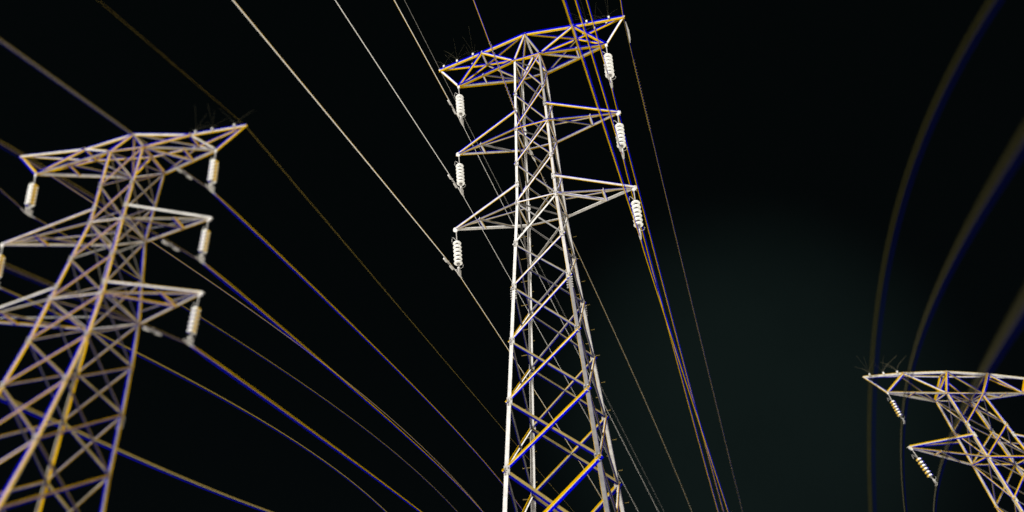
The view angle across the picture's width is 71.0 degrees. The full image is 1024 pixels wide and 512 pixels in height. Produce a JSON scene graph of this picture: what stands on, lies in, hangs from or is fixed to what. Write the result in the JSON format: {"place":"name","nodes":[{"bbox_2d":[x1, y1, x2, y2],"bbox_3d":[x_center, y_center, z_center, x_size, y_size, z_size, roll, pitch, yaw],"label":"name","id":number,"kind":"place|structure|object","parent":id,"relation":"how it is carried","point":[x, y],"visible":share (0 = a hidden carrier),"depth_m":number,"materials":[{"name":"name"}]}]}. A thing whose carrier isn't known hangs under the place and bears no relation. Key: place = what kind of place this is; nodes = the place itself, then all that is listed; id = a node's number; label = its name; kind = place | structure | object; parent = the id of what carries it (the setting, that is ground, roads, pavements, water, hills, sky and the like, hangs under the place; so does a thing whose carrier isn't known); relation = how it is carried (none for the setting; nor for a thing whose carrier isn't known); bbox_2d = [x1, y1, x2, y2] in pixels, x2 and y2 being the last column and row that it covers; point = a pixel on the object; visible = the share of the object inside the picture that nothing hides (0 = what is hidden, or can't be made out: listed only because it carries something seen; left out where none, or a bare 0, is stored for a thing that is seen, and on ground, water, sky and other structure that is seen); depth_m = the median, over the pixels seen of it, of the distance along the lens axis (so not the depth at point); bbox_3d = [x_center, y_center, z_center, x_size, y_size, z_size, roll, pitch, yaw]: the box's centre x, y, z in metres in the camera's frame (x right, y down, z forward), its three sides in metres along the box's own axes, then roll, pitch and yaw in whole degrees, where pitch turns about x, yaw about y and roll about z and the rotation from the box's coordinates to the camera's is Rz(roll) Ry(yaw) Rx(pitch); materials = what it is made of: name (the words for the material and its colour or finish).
{"place":"outdoors","nodes":[
{"label":"outdoors","id":0,"kind":"place"},
{"bbox_2d":[0,0,1023,511],"label":"sky","id":1,"kind":"structure","parent":0,"point":[785,134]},
{"bbox_2d":[868,0,1000,511],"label":"slack wire","id":2,"kind":"object","parent":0,"point":[959,67],"visible":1,"depth_m":8.33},
{"bbox_2d":[900,129,1023,511],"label":"slack wire","id":3,"kind":"object","parent":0,"point":[1002,167],"visible":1,"depth_m":6.84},
{"bbox_3d":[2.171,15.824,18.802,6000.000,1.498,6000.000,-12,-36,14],"label":"ground","id":4,"kind":"structure","parent":0,"visible":0},
{"bbox_2d":[0,111,249,511],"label":"transmission pylon","id":5,"kind":"object","parent":4,"relation":"on","point":[80,351],"visible":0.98,"depth_m":12.69,"materials":[{"name":"metal"}]},
{"bbox_2d":[0,244,4,288],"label":"insulator string","id":6,"kind":"object","parent":5,"relation":"hanging from","point":[2,258],"visible":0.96,"depth_m":13.54,"materials":[{"name":"ceramic"}]},
{"bbox_2d":[0,287,383,510],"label":"power line","id":7,"kind":"object","parent":6,"relation":"attached to","point":[2,289],"visible":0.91,"depth_m":19.47,"materials":[{"name":"metal"}]},
{"bbox_2d":[21,173,37,217],"bbox_3d":[-9.657,-1.252,14.441,0.227,1.176,0.323,-24,-38,5],"label":"insulator string","id":8,"kind":"object","parent":5,"relation":"hanging from","point":[31,195],"visible":1,"depth_m":14.33,"materials":[{"name":"ceramic"}]},
{"bbox_2d":[0,393,272,511],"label":"power line","id":9,"kind":"object","parent":8,"relation":"hanging from","point":[37,414],"visible":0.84,"depth_m":18.39,"materials":[{"name":"metal"}]},
{"bbox_2d":[0,189,456,511],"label":"power line","id":10,"kind":"object","parent":8,"relation":"hanging from","point":[211,325],"visible":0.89,"depth_m":20.58,"materials":[{"name":"metal"}]},
{"bbox_2d":[183,293,200,346],"bbox_3d":[-5.375,1.059,12.177,0.188,1.010,0.221,11,-37,-19],"label":"insulator string","id":11,"kind":"object","parent":5,"relation":"hanging from","point":[194,318],"visible":1,"depth_m":12.10,"materials":[{"name":"ceramic"}]},
{"bbox_2d":[0,263,421,511],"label":"power line","id":12,"kind":"object","parent":11,"relation":"hanging from","point":[157,333],"visible":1,"depth_m":13.06,"materials":[{"name":"metal"}]},
{"bbox_2d":[196,218,209,264],"bbox_3d":[-5.590,-0.303,13.116,0.205,0.993,0.205,14,-38,-23],"label":"insulator string","id":13,"kind":"object","parent":5,"relation":"hanging from","point":[204,239],"visible":1,"depth_m":13.04,"materials":[{"name":"ceramic"}]},
{"bbox_2d":[0,141,478,507],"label":"power line","id":14,"kind":"object","parent":13,"relation":"hanging from","point":[174,247],"visible":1,"depth_m":14.16,"materials":[{"name":"metal"}]},
{"bbox_2d":[206,149,218,194],"bbox_3d":[-5.861,-1.692,14.088,0.217,1.128,0.310,-18,-37,10],"label":"insulator string","id":15,"kind":"object","parent":5,"relation":"hanging from","point":[213,170],"visible":1,"depth_m":13.98,"materials":[{"name":"ceramic"}]},
{"bbox_2d":[0,39,522,510],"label":"power line","id":16,"kind":"object","parent":15,"relation":"hanging from","point":[181,171],"visible":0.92,"depth_m":14.54,"materials":[{"name":"metal"}]},
{"bbox_2d":[26,159,482,511],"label":"earth wire","id":17,"kind":"object","parent":5,"relation":"attached to","point":[232,297],"visible":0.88,"depth_m":22.12,"materials":[{"name":"grey metal"}]},
{"bbox_2d":[102,3,567,504],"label":"earth wire","id":18,"kind":"object","parent":5,"relation":"attached to","point":[326,221],"visible":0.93,"depth_m":17.34,"materials":[{"name":"grey metal"}]},
{"bbox_2d":[439,0,636,511],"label":"transmission pylon","id":19,"kind":"object","parent":4,"relation":"on","point":[544,501],"visible":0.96,"depth_m":30.02,"materials":[{"name":"metal"}]},
{"bbox_2d":[452,229,463,277],"bbox_3d":[-2.313,-0.209,31.310,0.505,2.506,0.515,14,-38,-23],"label":"insulator string","id":20,"kind":"object","parent":19,"relation":"hanging from","point":[457,255],"visible":1,"depth_m":31.13,"materials":[{"name":"ceramic"}]},
{"bbox_2d":[232,0,601,498],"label":"power line","id":21,"kind":"object","parent":20,"relation":"hanging from","point":[448,262],"visible":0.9,"depth_m":23.70,"materials":[{"name":"metal"}]},
{"bbox_2d":[454,86,465,125],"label":"insulator string","id":22,"kind":"object","parent":19,"relation":"hanging from","point":[459,97],"visible":1,"depth_m":36.22,"materials":[{"name":"ceramic"}]},
{"bbox_2d":[394,0,638,472],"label":"power line","id":23,"kind":"object","parent":22,"relation":"hanging from","point":[449,102],"visible":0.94,"depth_m":34.28,"materials":[{"name":"metal"}]},
{"bbox_2d":[455,154,465,196],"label":"insulator string","id":24,"kind":"object","parent":19,"relation":"hanging from","point":[460,173],"visible":1,"depth_m":33.63,"materials":[{"name":"ceramic"}]},
{"bbox_2d":[335,0,635,506],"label":"power line","id":25,"kind":"object","parent":24,"relation":"hanging from","point":[454,183],"visible":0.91,"depth_m":30.89,"materials":[{"name":"metal"}]},
{"bbox_2d":[415,21,622,429],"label":"earth wire","id":26,"kind":"object","parent":19,"relation":"attached to","point":[505,198],"visible":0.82,"depth_m":44.35,"materials":[{"name":"grey metal"}]},
{"bbox_2d":[473,0,691,510],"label":"fibre cable","id":27,"kind":"object","parent":19,"relation":"attached to","point":[527,143],"visible":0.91,"depth_m":32.97,"materials":[{"name":"metal"}]},
{"bbox_2d":[602,44,615,90],"bbox_3d":[4.607,-9.231,34.612,0.660,2.990,0.549,18,-40,-28],"label":"insulator string","id":28,"kind":"object","parent":19,"relation":"hanging from","point":[608,61],"visible":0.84,"depth_m":34.37,"materials":[{"name":"ceramic"}]},
{"bbox_2d":[586,0,723,510],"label":"power line","id":29,"kind":"object","parent":28,"relation":"hanging from","point":[608,76],"visible":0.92,"depth_m":39.65,"materials":[{"name":"metal"}]},
{"bbox_2d":[613,112,627,158],"bbox_3d":[4.773,-5.416,31.993,0.593,2.716,0.507,18,-39,-27],"label":"insulator string","id":30,"kind":"object","parent":19,"relation":"hanging from","point":[619,126],"visible":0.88,"depth_m":31.83,"materials":[{"name":"ceramic"}]},
{"bbox_2d":[575,0,718,511],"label":"power line","id":31,"kind":"object","parent":30,"relation":"hanging from","point":[617,140],"visible":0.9,"depth_m":31.41,"materials":[{"name":"metal"}]},
{"bbox_2d":[629,187,644,241],"bbox_3d":[5.101,-1.804,29.427,0.651,2.611,0.421,28,-45,-37],"label":"insulator string","id":32,"kind":"object","parent":19,"relation":"hanging from","point":[635,204],"visible":0.92,"depth_m":29.30,"materials":[{"name":"ceramic"}]},
{"bbox_2d":[563,0,728,510],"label":"power line","id":33,"kind":"object","parent":32,"relation":"hanging from","point":[629,205],"visible":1,"depth_m":25.43,"materials":[{"name":"metal"}]},
{"bbox_2d":[620,0,737,490],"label":"earth wire","id":34,"kind":"object","parent":19,"relation":"attached to","point":[627,31],"visible":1,"depth_m":43.42,"materials":[{"name":"metal"}]},
{"bbox_2d":[857,355,1023,511],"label":"transmission pylon","id":35,"kind":"object","parent":4,"relation":"on","point":[943,377],"visible":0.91,"depth_m":62.98,"materials":[{"name":"metal"}]},
{"bbox_2d":[887,392,903,423],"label":"insulator string","id":36,"kind":"object","parent":35,"relation":"hanging from","point":[897,409],"visible":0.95,"depth_m":63.35,"materials":[{"name":"ceramic"}]},
{"bbox_2d":[912,449,935,483],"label":"insulator string","id":37,"kind":"object","parent":35,"relation":"hanging from","point":[924,468],"visible":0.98,"depth_m":59.45,"materials":[{"name":"ceramic"}]},
{"bbox_2d":[933,294,1023,511],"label":"slack wire","id":38,"kind":"object","parent":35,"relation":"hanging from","point":[1016,311],"visible":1,"depth_m":6.66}
]}

